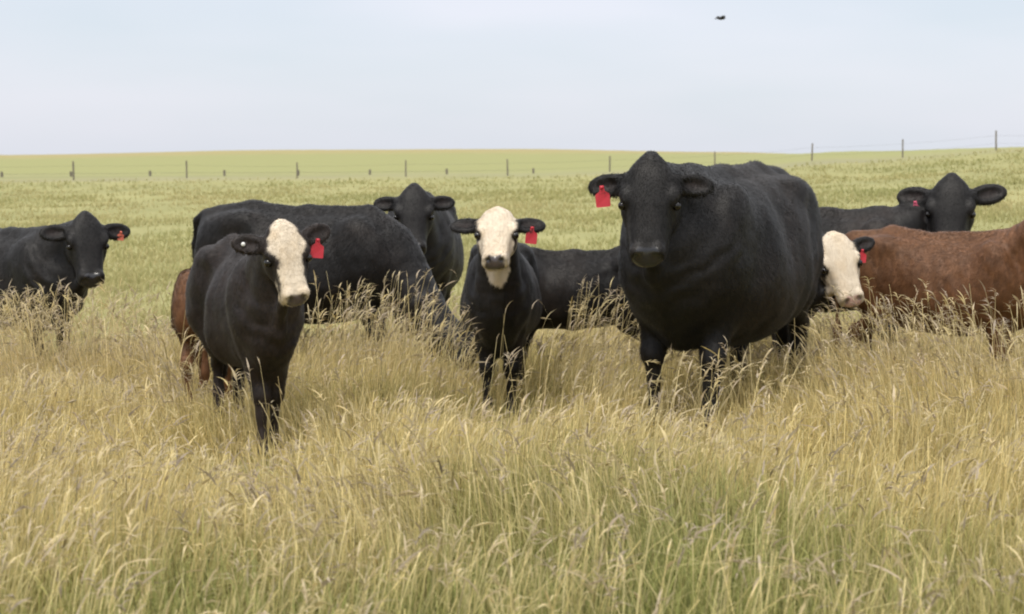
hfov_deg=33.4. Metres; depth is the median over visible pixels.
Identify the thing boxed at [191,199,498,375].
black cow
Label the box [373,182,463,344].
black cow
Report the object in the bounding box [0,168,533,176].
wire fence
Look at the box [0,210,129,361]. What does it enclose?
black cow
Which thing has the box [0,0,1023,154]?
sky
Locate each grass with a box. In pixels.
[0,268,1023,481]
[0,310,1023,613]
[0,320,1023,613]
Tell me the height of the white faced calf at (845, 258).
1.181 m
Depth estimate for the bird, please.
41.52 m
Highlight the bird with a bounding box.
[715,16,725,19]
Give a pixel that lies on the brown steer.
(900, 260)
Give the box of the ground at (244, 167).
[0,147,1023,613]
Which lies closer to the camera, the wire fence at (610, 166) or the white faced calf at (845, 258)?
the white faced calf at (845, 258)
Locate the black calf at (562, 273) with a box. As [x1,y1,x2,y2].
[452,246,674,381]
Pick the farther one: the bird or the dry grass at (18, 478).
the bird
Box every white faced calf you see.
[185,218,330,456]
[449,206,545,417]
[674,231,875,369]
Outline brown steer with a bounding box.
[832,220,1023,373]
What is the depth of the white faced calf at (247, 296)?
8.59 m
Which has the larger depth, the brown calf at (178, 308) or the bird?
the bird
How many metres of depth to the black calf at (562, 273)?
11.37 m
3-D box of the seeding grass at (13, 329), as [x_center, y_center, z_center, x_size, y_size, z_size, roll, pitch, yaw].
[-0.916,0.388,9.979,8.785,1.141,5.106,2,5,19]
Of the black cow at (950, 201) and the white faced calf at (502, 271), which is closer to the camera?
the white faced calf at (502, 271)
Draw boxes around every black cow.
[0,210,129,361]
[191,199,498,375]
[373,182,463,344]
[587,150,824,429]
[818,172,1007,349]
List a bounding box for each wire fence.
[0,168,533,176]
[46,131,1010,179]
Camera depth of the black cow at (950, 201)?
12.48 m
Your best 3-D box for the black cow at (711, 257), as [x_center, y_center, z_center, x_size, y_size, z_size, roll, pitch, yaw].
[1.181,-0.112,9.765,0.950,1.562,2.206,3,6,30]
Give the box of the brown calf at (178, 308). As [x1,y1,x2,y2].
[170,268,231,400]

